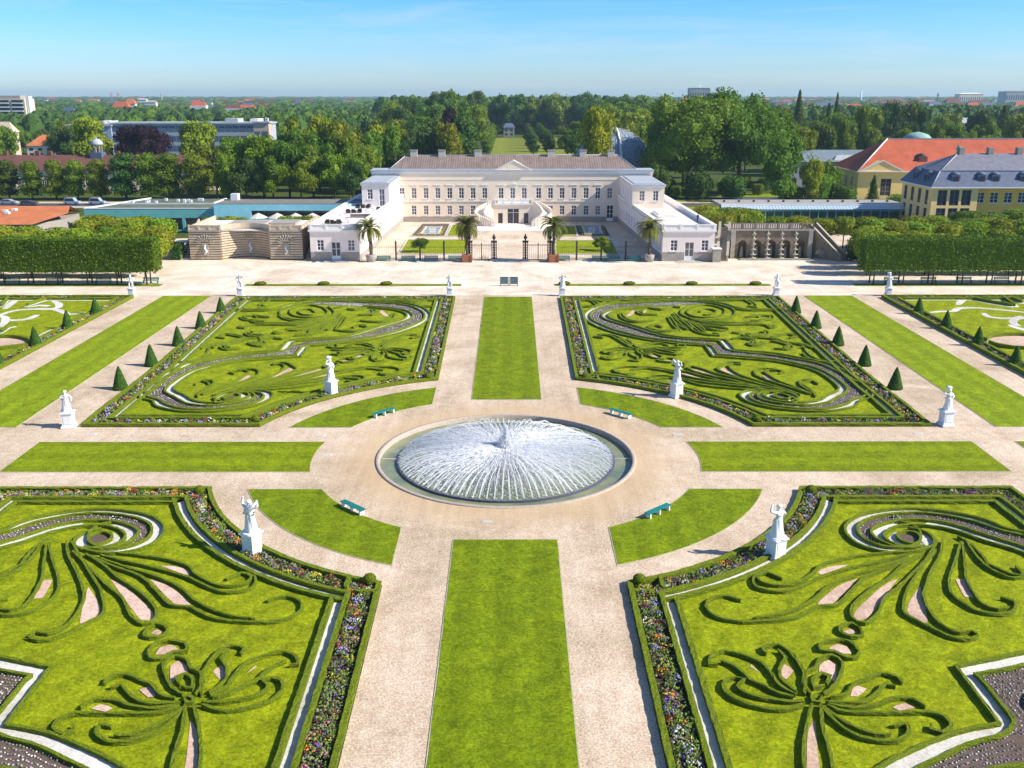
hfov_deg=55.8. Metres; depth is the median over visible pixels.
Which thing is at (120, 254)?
stilt hedge
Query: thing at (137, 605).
gravel inlay
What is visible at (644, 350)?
palmette hedge
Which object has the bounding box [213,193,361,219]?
turquoise hall
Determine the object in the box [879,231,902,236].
clipped lime
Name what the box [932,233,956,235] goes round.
clipped lime
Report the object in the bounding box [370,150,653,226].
palace
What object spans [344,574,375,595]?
corner hedge
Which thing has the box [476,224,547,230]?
forecourt paving
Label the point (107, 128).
end block
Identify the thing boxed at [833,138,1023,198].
orangery
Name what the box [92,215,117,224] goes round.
clipped lime
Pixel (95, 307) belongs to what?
topiary cone
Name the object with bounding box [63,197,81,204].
parked car
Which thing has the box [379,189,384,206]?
door
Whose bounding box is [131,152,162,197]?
lime tree
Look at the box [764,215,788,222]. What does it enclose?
clipped lime
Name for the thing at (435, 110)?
tree
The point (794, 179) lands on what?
window
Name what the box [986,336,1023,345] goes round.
gravel inlay
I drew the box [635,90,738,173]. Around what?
plane tree
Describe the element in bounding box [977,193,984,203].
window
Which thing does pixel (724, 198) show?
path
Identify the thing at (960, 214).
clipped lime
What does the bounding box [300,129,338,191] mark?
tree
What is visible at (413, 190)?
window
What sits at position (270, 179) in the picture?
tree
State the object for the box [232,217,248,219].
clipped lime
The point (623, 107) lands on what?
tree
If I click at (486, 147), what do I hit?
avenue tree
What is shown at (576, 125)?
tree
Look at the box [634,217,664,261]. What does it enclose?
date palm
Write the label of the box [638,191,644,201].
window
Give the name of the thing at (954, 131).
tree
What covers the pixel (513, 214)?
entrance door
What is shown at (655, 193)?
window
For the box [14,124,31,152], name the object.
tree
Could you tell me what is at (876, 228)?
clipped lime
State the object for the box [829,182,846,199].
garden shrub
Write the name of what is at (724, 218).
clipped lime
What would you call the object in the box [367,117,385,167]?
tree
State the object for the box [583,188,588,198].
window
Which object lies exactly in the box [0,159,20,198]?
lime tree
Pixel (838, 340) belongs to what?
topiary cone
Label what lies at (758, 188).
garden shrub
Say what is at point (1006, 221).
clipped lime
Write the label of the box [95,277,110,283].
park bench
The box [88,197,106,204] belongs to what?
parked car
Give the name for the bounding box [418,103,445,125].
tree
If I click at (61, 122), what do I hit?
tree
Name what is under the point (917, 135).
copper dome
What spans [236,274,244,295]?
statue
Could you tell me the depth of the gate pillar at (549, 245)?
182.45 m
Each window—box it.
[225,211,328,218]
[317,240,323,249]
[348,240,354,249]
[367,189,373,199]
[399,188,404,198]
[411,188,416,198]
[411,206,416,215]
[423,188,428,198]
[423,206,428,215]
[435,188,440,198]
[435,206,440,215]
[447,188,452,198]
[447,206,452,215]
[458,188,463,198]
[458,206,463,215]
[470,188,475,198]
[470,206,474,215]
[482,188,487,198]
[498,188,503,198]
[510,188,515,198]
[521,188,526,198]
[536,188,541,198]
[547,188,552,198]
[559,188,564,198]
[559,206,564,215]
[571,188,576,198]
[571,206,576,215]
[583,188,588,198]
[583,206,588,215]
[595,188,600,198]
[595,206,599,214]
[607,188,612,198]
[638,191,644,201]
[652,191,658,201]
[670,240,677,251]
[700,240,708,251]
[792,167,797,183]
[879,179,891,195]
[904,185,907,198]
[909,204,911,216]
[910,186,913,200]
[917,188,921,202]
[924,190,928,203]
[935,208,944,215]
[937,190,947,205]
[947,208,956,220]
[949,190,959,205]
[960,190,971,205]
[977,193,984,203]
[989,193,998,203]
[1003,193,1012,203]
[1017,193,1023,203]
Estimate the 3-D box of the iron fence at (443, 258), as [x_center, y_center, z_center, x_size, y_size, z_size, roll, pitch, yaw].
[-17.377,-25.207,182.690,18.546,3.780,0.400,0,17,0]
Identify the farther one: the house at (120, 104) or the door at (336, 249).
the house at (120, 104)
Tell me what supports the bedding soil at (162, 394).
on the parterre lawn at (310, 358)
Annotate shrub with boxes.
[254,281,266,284]
[318,281,329,284]
[380,281,391,284]
[623,281,634,284]
[664,179,675,194]
[670,185,682,196]
[681,171,712,198]
[686,281,697,284]
[709,179,716,187]
[720,175,746,199]
[741,175,751,185]
[749,281,760,284]
[752,183,764,194]
[757,177,770,190]
[777,194,790,199]
[789,186,805,199]
[802,173,835,199]
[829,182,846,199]
[837,186,857,199]
[886,194,900,201]
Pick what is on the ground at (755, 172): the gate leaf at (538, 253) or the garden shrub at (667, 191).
the garden shrub at (667, 191)
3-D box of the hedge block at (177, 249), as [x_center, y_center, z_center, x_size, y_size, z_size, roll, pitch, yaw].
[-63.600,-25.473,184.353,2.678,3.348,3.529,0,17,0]
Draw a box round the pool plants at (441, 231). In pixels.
[416,226,445,234]
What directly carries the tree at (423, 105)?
on the ground at (755, 172)
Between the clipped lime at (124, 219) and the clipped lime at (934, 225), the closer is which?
the clipped lime at (934, 225)
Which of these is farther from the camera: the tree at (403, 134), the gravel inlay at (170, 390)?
the tree at (403, 134)
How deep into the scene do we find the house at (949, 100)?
1512.87 m
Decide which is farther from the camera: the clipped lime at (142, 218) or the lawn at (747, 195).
the lawn at (747, 195)
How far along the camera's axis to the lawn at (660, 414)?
96.51 m
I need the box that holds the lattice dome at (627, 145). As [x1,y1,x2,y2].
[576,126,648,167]
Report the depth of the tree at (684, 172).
362.38 m
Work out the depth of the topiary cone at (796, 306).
138.45 m
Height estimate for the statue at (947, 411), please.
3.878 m
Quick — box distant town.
[34,97,1023,111]
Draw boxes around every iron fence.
[372,240,468,260]
[551,240,651,259]
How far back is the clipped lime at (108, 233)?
175.74 m
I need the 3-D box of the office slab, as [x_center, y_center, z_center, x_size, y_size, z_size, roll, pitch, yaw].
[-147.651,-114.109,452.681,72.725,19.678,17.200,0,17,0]
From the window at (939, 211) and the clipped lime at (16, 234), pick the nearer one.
the clipped lime at (16, 234)
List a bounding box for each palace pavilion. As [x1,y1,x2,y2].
[360,176,399,206]
[619,176,665,207]
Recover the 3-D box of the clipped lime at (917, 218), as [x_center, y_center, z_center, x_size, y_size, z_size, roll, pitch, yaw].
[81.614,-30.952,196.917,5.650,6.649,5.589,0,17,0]
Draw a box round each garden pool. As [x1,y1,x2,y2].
[420,226,442,233]
[581,226,602,233]
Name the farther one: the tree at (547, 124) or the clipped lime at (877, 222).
the tree at (547, 124)
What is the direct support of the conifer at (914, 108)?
on the ground at (755, 172)
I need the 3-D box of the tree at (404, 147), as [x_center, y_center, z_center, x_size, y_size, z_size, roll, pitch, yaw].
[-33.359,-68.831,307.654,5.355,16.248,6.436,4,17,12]
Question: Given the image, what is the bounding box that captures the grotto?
[180,215,317,259]
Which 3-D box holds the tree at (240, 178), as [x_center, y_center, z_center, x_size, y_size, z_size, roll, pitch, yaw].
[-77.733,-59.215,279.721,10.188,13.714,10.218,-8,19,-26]
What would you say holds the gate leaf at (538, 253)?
attached to the gate pillar at (525, 241)
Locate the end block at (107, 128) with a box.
[66,120,117,154]
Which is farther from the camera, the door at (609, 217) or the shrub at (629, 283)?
the door at (609, 217)
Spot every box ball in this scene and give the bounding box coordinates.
[194,485,204,494]
[251,415,259,421]
[363,573,375,584]
[425,373,431,377]
[582,373,589,377]
[632,573,646,585]
[752,414,761,421]
[805,485,816,494]
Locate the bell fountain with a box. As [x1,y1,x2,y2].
[375,414,635,508]
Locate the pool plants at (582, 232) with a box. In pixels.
[579,226,606,234]
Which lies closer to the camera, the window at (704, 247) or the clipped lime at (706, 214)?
the window at (704, 247)
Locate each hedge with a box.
[0,234,162,284]
[0,295,52,332]
[0,334,29,349]
[0,497,342,767]
[0,507,165,767]
[0,536,303,642]
[51,622,299,767]
[119,299,436,416]
[134,299,430,412]
[173,297,437,379]
[195,361,400,397]
[200,330,282,350]
[238,313,370,336]
[278,303,334,321]
[327,338,413,366]
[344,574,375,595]
[577,297,839,379]
[578,299,892,415]
[584,300,879,412]
[600,338,686,367]
[613,361,818,397]
[632,574,664,593]
[645,313,776,336]
[666,496,1023,767]
[680,303,736,321]
[704,535,1023,642]
[707,621,953,767]
[731,330,813,350]
[843,507,1023,767]
[857,234,1023,284]
[968,295,1022,305]
[985,332,1023,349]
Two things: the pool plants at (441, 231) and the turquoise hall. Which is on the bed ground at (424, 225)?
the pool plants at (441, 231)
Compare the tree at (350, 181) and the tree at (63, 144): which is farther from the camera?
the tree at (63, 144)
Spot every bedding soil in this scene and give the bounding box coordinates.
[0,515,150,767]
[150,303,423,407]
[592,302,864,407]
[859,515,1023,767]
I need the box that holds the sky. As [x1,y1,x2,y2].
[0,0,1023,96]
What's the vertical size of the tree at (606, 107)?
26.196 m
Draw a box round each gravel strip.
[0,300,108,300]
[0,500,343,767]
[116,300,439,415]
[575,300,895,415]
[665,500,1023,767]
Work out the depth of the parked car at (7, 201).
276.26 m
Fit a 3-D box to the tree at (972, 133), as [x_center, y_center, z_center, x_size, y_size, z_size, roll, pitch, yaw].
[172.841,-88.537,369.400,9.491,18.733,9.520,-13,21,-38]
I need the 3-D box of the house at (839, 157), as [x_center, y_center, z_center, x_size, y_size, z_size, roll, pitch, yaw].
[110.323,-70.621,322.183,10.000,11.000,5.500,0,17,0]
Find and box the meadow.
[491,138,572,153]
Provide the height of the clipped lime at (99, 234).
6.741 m
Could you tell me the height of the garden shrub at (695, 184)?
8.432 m
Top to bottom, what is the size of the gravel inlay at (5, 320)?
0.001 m
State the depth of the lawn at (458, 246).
198.27 m
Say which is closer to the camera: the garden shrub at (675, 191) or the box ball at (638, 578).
the box ball at (638, 578)
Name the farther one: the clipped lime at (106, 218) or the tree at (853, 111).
the tree at (853, 111)
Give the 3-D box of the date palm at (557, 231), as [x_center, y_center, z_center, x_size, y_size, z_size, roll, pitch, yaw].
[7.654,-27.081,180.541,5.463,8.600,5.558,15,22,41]
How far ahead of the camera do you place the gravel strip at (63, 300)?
147.18 m
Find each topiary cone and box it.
[29,326,41,346]
[62,310,73,329]
[90,297,100,313]
[112,366,127,390]
[144,344,157,366]
[172,326,184,346]
[194,311,206,328]
[215,297,226,312]
[791,296,801,313]
[810,310,821,328]
[832,326,844,346]
[858,345,871,366]
[887,367,902,390]
[913,297,923,314]
[940,310,951,328]
[972,326,984,346]
[1009,345,1021,365]
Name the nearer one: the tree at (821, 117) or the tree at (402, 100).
the tree at (821, 117)
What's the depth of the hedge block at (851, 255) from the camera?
181.95 m
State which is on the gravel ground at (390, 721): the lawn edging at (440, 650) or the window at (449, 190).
the lawn edging at (440, 650)
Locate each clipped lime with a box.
[0,225,16,233]
[2,232,28,236]
[10,230,36,235]
[13,225,43,232]
[31,232,57,236]
[38,231,60,235]
[42,227,69,233]
[61,228,92,236]
[70,219,99,229]
[82,214,103,219]
[84,233,108,237]
[91,231,114,235]
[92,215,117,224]
[93,225,122,233]
[95,220,121,228]
[113,229,143,235]
[117,226,145,235]
[118,217,141,226]
[121,220,147,229]
[134,215,153,220]
[143,227,173,263]
[144,224,175,257]
[147,218,177,236]
[159,237,169,256]
[221,216,239,219]
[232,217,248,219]
[278,215,293,218]
[300,215,314,219]
[693,204,716,214]
[701,210,724,218]
[708,213,737,232]
[716,207,738,212]
[727,211,749,222]
[740,208,765,218]
[741,216,766,222]
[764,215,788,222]
[787,215,812,227]
[811,217,837,235]
[831,216,858,247]
[849,228,879,253]
[853,234,875,274]
[855,216,876,228]
[857,225,884,234]
[860,218,888,229]
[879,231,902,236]
[881,217,901,221]
[882,222,909,234]
[887,221,910,227]
[902,215,927,222]
[903,230,930,235]
[904,221,919,224]
[908,222,935,234]
[915,222,937,230]
[924,215,951,222]
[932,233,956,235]
[933,224,964,235]
[938,221,964,233]
[949,210,984,220]
[954,218,977,223]
[958,232,985,237]
[961,224,989,235]
[963,221,990,234]
[976,217,997,222]
[982,213,1012,219]
[986,229,1016,236]
[988,218,1016,228]
[989,225,1015,232]
[1002,208,1023,220]
[1013,227,1023,235]
[1014,218,1023,232]
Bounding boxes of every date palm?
[354,217,382,261]
[452,215,482,262]
[539,216,567,262]
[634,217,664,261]
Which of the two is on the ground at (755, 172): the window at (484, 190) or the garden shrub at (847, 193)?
the garden shrub at (847, 193)
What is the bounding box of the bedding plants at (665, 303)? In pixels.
[591,302,861,407]
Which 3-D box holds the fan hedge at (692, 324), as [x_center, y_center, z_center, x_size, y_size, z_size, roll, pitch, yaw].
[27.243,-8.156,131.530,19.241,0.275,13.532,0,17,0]
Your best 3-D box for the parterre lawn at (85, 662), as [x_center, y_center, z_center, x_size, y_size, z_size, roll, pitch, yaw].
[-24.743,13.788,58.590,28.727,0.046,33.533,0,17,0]
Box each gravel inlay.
[0,300,85,335]
[0,338,27,345]
[0,511,162,767]
[34,566,255,767]
[141,304,429,408]
[237,310,387,381]
[585,304,871,409]
[627,310,774,380]
[751,565,973,767]
[847,511,1023,767]
[930,300,1023,329]
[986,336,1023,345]
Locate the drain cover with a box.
[481,520,492,522]
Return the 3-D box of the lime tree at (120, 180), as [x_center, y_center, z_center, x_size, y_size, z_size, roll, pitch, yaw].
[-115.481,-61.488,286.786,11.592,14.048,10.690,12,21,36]
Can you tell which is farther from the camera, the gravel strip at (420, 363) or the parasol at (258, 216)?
the parasol at (258, 216)
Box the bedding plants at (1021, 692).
[859,514,1023,767]
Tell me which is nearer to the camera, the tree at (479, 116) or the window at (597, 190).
the window at (597, 190)
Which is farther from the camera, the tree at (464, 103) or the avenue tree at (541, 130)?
the avenue tree at (541, 130)
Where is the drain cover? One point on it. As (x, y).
(486, 521)
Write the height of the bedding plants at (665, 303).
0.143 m
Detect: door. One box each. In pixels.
[331,242,340,259]
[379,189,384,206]
[498,209,527,222]
[606,205,612,220]
[684,242,693,259]
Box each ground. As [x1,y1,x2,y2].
[0,123,900,238]
[0,295,1023,767]
[0,298,132,369]
[0,491,381,767]
[92,298,454,426]
[162,222,857,260]
[412,224,448,235]
[560,298,930,426]
[576,226,609,235]
[627,491,1022,767]
[886,298,1022,374]
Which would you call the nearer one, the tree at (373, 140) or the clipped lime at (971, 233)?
the clipped lime at (971, 233)
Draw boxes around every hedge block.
[170,242,186,259]
[845,240,859,260]
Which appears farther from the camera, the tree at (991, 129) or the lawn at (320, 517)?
the tree at (991, 129)
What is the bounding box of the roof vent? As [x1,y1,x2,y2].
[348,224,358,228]
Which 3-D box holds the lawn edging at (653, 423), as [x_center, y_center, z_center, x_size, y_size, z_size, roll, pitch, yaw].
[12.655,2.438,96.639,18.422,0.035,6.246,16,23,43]
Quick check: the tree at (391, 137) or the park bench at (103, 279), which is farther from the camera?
the tree at (391, 137)
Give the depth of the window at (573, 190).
236.75 m
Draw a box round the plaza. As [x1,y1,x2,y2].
[0,261,1023,294]
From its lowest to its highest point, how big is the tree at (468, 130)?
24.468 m
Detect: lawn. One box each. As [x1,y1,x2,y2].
[0,284,161,285]
[0,296,209,426]
[0,301,107,355]
[0,442,323,471]
[0,505,332,767]
[127,302,436,413]
[245,284,460,285]
[249,489,400,563]
[291,388,435,426]
[400,240,465,252]
[426,539,577,767]
[447,225,469,235]
[472,297,540,398]
[554,284,770,285]
[555,226,576,235]
[556,241,617,253]
[577,387,721,426]
[581,301,883,413]
[609,489,761,563]
[665,194,806,196]
[674,504,1023,767]
[675,200,713,201]
[688,441,1009,470]
[805,296,1023,425]
[853,284,1023,285]
[906,300,1023,360]
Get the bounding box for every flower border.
[0,295,133,368]
[881,294,1023,374]
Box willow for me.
[70,116,114,154]
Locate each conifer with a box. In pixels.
[793,89,802,126]
[825,102,831,117]
[833,92,838,112]
[865,175,878,199]
[876,103,893,136]
[882,99,903,137]
[890,109,908,130]
[894,104,912,130]
[904,98,920,131]
[916,106,928,133]
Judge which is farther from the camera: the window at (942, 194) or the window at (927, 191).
the window at (927, 191)
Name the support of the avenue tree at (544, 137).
on the meadow
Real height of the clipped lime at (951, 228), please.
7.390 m
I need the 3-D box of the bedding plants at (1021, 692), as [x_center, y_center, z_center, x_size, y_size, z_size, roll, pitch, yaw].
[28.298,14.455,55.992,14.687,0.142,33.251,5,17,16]
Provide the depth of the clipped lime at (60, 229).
182.39 m
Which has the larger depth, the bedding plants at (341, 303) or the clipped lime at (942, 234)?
the clipped lime at (942, 234)
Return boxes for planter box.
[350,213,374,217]
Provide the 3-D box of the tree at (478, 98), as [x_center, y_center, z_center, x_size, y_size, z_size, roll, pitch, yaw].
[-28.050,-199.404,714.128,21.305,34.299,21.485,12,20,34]
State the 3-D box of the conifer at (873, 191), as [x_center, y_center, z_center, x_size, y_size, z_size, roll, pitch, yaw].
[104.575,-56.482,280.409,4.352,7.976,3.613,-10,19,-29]
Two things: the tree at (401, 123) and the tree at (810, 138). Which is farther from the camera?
the tree at (401, 123)
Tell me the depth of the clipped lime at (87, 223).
188.44 m
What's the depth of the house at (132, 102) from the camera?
1129.08 m
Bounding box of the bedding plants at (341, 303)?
[149,302,423,407]
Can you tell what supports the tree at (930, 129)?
on the ground at (755, 172)
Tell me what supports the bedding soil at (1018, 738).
on the parterre lawn at (919, 660)
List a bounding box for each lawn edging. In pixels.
[0,284,162,286]
[0,296,210,427]
[0,442,324,471]
[248,489,401,565]
[289,387,436,427]
[425,539,579,767]
[471,301,541,399]
[576,387,723,427]
[608,489,762,564]
[686,441,1011,471]
[806,296,1023,426]
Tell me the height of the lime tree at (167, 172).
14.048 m
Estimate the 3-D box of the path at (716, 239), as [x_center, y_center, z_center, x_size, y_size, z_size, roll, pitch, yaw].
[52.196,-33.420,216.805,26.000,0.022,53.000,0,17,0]
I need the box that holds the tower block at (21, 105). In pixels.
[0,96,34,114]
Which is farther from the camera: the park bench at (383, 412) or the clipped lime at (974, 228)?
the clipped lime at (974, 228)
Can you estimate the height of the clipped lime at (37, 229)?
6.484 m
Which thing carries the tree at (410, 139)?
on the ground at (755, 172)
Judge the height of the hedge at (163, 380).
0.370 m
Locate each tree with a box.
[0,126,19,154]
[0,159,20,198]
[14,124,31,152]
[15,160,45,199]
[32,128,51,138]
[39,159,67,199]
[46,124,79,154]
[50,128,76,154]
[57,120,70,124]
[60,159,87,199]
[81,159,110,199]
[97,131,113,154]
[103,152,138,199]
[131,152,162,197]
[148,152,185,198]
[175,124,215,154]
[176,152,215,198]
[178,119,216,154]
[197,144,233,198]
[213,136,246,174]
[213,152,235,198]
[219,136,246,147]
[226,156,261,198]
[242,133,277,196]
[251,154,290,198]
[267,139,303,197]
[276,113,318,144]
[278,127,304,146]
[282,159,318,198]
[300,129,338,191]
[301,143,325,198]
[309,114,333,183]
[316,151,348,198]
[327,118,366,149]
[328,130,364,191]
[335,162,365,198]
[338,142,369,197]
[353,144,377,193]
[360,129,384,176]
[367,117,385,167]
[375,100,399,116]
[376,104,412,123]
[381,124,401,167]
[382,125,409,150]
[383,106,411,126]
[383,118,407,127]
[383,147,397,167]
[387,107,413,117]
[396,149,405,161]
[398,95,422,106]
[398,141,409,153]
[399,126,418,149]
[402,114,430,130]
[405,98,422,115]
[407,121,422,131]
[410,238,429,248]
[411,117,462,153]
[411,119,440,153]
[414,103,427,116]
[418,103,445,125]
[423,94,451,109]
[424,94,445,106]
[429,90,446,99]
[429,105,445,120]
[431,112,457,119]
[432,111,481,153]
[432,122,464,153]
[443,105,478,144]
[446,88,467,106]
[456,99,472,106]
[463,90,488,119]
[468,104,492,140]
[481,136,493,153]
[485,101,504,131]
[489,93,515,134]
[507,94,526,133]
[523,127,532,141]
[524,94,545,129]
[525,129,535,144]
[526,131,534,148]
[527,133,539,153]
[534,98,556,129]
[535,124,542,138]
[538,127,546,143]
[540,129,547,146]
[542,130,551,147]
[542,133,556,152]
[546,92,573,134]
[556,125,571,148]
[562,121,581,142]
[562,133,580,153]
[571,91,593,121]
[571,94,592,105]
[576,128,582,149]
[578,105,616,153]
[586,101,600,109]
[592,236,609,247]
[598,103,620,116]
[601,100,631,114]
[607,96,620,104]
[607,106,624,127]
[615,101,632,108]
[618,97,646,107]
[620,111,654,142]
[620,118,640,138]
[630,105,647,114]
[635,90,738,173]
[642,108,651,145]
[644,115,675,173]
[649,161,672,190]
[675,165,695,176]
[691,165,709,173]
[701,86,795,175]
[762,131,805,199]
[772,105,803,151]
[795,125,818,150]
[799,152,825,199]
[807,119,838,149]
[812,113,826,122]
[823,159,843,182]
[826,112,855,149]
[835,119,857,149]
[850,106,855,116]
[853,105,884,149]
[876,127,912,143]
[913,124,919,132]
[926,123,949,137]
[927,120,945,137]
[930,124,942,137]
[932,114,965,137]
[943,113,964,128]
[945,122,969,137]
[959,129,977,137]
[964,109,997,132]
[973,117,1003,137]
[980,134,997,137]
[996,104,1008,128]
[999,116,1011,134]
[1000,113,1023,137]
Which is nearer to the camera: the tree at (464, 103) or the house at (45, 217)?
the house at (45, 217)
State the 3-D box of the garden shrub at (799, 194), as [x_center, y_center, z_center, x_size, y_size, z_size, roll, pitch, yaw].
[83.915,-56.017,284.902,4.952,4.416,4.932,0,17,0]
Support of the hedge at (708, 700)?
on the parterre lawn at (919, 660)
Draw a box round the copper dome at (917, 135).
[903,132,930,137]
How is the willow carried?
on the ground at (755, 172)
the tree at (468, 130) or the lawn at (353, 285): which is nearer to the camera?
the lawn at (353, 285)
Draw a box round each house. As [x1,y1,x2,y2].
[0,122,21,154]
[0,206,81,230]
[25,135,61,154]
[63,107,74,110]
[112,102,131,107]
[125,99,136,106]
[137,99,147,104]
[144,100,157,105]
[503,123,514,136]
[687,87,709,98]
[790,150,862,187]
[833,155,851,159]
[899,142,1023,220]
[942,98,960,103]
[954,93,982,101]
[965,100,989,103]
[997,90,1023,103]
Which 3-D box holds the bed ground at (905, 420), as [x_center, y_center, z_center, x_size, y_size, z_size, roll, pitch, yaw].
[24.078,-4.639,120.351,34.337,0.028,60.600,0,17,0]
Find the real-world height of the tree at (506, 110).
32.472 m
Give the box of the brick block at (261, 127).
[251,117,272,140]
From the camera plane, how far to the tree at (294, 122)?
328.33 m
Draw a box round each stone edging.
[398,239,465,254]
[410,223,450,236]
[446,224,470,236]
[551,226,577,236]
[555,240,619,254]
[574,225,610,236]
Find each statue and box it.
[59,390,77,428]
[127,275,136,296]
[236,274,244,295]
[238,496,263,554]
[323,356,338,394]
[446,274,453,295]
[559,274,566,295]
[668,359,684,398]
[762,504,789,560]
[772,274,780,295]
[884,272,892,293]
[936,386,956,426]
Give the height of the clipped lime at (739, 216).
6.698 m
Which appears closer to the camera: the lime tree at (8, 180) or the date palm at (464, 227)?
the date palm at (464, 227)
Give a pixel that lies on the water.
(389, 468)
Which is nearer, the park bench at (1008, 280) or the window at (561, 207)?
the park bench at (1008, 280)
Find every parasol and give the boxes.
[249,213,267,219]
[268,213,282,218]
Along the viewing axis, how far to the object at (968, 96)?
1888.49 m
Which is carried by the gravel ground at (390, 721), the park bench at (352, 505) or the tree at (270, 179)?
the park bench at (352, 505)
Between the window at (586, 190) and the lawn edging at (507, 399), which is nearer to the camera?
the lawn edging at (507, 399)
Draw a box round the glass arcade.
[712,200,904,218]
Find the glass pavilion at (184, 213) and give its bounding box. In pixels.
[83,198,220,230]
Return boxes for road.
[0,203,719,206]
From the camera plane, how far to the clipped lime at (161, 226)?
182.44 m
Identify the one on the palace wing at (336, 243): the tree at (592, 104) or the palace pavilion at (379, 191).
the palace pavilion at (379, 191)
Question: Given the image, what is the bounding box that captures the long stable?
[0,138,219,189]
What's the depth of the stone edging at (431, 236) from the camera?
222.32 m
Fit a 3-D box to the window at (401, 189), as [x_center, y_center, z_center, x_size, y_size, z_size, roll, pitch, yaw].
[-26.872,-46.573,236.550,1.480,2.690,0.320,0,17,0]
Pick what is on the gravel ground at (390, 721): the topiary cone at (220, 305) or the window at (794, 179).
the topiary cone at (220, 305)
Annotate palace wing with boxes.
[307,194,403,262]
[617,194,716,262]
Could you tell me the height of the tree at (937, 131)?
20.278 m
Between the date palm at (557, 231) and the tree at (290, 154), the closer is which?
the date palm at (557, 231)
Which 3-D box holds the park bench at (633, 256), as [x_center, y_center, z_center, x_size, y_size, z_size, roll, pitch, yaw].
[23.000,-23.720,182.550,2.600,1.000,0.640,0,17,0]
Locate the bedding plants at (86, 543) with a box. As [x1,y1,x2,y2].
[0,515,150,767]
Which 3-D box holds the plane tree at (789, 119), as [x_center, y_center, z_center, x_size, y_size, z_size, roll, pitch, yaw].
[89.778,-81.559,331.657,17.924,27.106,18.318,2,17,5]
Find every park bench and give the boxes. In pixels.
[4,277,20,283]
[45,277,61,283]
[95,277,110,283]
[143,277,158,283]
[340,499,365,515]
[372,407,395,418]
[377,255,390,260]
[401,255,414,260]
[424,255,437,260]
[448,255,461,260]
[559,256,569,260]
[592,255,605,260]
[606,255,619,260]
[610,408,632,418]
[627,255,640,260]
[644,503,671,518]
[884,277,900,282]
[920,277,936,282]
[956,277,972,282]
[994,277,1010,282]
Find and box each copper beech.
[109,123,173,154]
[436,105,462,151]
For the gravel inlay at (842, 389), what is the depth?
105.02 m
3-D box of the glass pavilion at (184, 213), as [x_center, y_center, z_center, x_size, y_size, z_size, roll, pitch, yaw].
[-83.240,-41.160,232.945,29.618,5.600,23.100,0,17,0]
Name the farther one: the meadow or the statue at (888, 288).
the meadow
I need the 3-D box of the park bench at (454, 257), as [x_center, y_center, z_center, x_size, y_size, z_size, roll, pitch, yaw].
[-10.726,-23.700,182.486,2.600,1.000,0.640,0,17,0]
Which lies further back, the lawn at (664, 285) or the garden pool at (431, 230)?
the garden pool at (431, 230)
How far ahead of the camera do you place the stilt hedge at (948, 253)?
157.25 m
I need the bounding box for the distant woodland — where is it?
[0,94,1023,141]
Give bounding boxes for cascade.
[711,221,847,261]
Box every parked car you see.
[0,199,18,204]
[20,200,38,205]
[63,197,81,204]
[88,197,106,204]
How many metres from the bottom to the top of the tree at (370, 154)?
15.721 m
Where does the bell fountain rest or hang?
on the gravel ground at (390, 721)
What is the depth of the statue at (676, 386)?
99.65 m
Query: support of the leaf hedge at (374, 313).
on the parterre lawn at (310, 358)
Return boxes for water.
[380,419,631,505]
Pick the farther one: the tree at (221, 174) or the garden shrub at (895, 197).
the tree at (221, 174)
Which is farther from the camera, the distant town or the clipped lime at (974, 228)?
the distant town
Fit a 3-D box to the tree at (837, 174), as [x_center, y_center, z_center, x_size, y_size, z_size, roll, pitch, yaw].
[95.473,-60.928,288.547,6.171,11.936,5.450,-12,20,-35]
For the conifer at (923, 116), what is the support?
on the ground at (755, 172)
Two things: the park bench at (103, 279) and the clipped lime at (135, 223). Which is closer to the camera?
the park bench at (103, 279)
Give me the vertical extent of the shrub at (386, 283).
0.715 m
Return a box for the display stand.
[499,277,518,285]
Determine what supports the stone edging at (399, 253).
on the court ground at (509, 245)
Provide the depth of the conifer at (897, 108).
432.29 m
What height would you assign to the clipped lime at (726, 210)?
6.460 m
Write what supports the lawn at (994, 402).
on the gravel ground at (390, 721)
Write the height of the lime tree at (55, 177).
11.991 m
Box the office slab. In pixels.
[109,118,276,154]
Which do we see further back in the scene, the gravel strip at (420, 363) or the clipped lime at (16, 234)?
the clipped lime at (16, 234)
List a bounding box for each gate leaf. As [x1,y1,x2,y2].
[472,243,490,259]
[529,243,546,259]
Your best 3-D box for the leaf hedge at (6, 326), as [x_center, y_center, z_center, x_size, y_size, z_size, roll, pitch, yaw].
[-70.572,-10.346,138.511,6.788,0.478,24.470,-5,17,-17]
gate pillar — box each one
[468,236,472,260]
[491,234,496,260]
[522,234,528,260]
[547,236,552,260]
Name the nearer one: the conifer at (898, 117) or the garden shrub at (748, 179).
the garden shrub at (748, 179)
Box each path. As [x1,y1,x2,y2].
[670,197,824,199]
[714,232,717,246]
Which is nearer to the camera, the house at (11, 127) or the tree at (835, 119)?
the tree at (835, 119)
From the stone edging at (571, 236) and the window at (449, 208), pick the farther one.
the window at (449, 208)
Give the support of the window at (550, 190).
in the palace
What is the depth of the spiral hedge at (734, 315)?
137.08 m
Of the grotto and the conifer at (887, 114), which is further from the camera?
the conifer at (887, 114)

